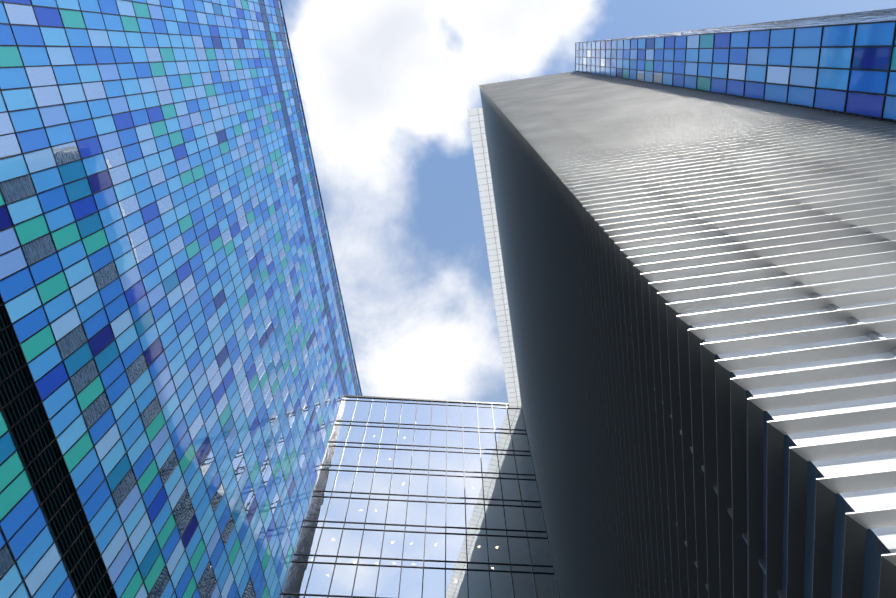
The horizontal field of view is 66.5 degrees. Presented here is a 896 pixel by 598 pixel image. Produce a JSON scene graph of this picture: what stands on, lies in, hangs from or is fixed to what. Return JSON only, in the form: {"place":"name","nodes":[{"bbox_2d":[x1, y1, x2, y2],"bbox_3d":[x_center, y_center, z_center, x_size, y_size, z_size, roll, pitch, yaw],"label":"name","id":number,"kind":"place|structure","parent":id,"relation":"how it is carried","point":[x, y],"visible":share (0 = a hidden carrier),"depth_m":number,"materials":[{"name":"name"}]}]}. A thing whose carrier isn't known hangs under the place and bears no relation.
{"place":"outdoors","nodes":[
{"label":"outdoors","id":0,"kind":"place"},
{"bbox_2d":[281,0,895,402],"label":"sky","id":1,"kind":"structure","parent":0,"point":[388,88],"materials":[{"name":"white"}]},
{"label":"ground","id":2,"kind":"structure","parent":0,"visible":0},
{"bbox_2d":[0,0,361,597],"bbox_3d":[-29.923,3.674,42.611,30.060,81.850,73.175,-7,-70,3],"label":"blue tower","id":3,"kind":"structure","parent":2,"relation":"on","point":[179,378],"depth_m":36.88,"materials":[{"name":"blue glass"}]},
{"bbox_2d":[280,395,559,597],"bbox_3d":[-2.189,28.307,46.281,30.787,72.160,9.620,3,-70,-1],"label":"building","id":4,"kind":"structure","parent":2,"relation":"on","point":[420,498],"depth_m":59.81,"materials":[{"name":"blue"}]},
{"bbox_2d":[479,71,895,597],"bbox_3d":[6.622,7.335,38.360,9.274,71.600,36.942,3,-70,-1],"label":"louvred tower","id":5,"kind":"structure","parent":2,"relation":"on","point":[701,290],"depth_m":11.83,"materials":[{"name":"metal"}]},
{"bbox_2d":[468,107,521,406],"bbox_3d":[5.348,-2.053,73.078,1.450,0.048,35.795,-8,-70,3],"label":"building facade","id":6,"kind":"structure","parent":5,"relation":"on","point":[481,158],"depth_m":72.01,"materials":[{"name":"grey"}]},
{"bbox_2d":[575,8,895,121],"bbox_3d":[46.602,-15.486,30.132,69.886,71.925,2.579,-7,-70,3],"label":"blue tower","id":7,"kind":"structure","parent":2,"relation":"on","point":[843,63],"depth_m":25.86,"materials":[{"name":"blue glass"}]},
{"bbox_2d":[722,94,893,122],"bbox_3d":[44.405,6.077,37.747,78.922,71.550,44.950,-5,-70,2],"label":"tower body","id":8,"kind":"structure","parent":2,"relation":"on","point":[835,112],"depth_m":67.06,"materials":[{"name":"grey concrete"}]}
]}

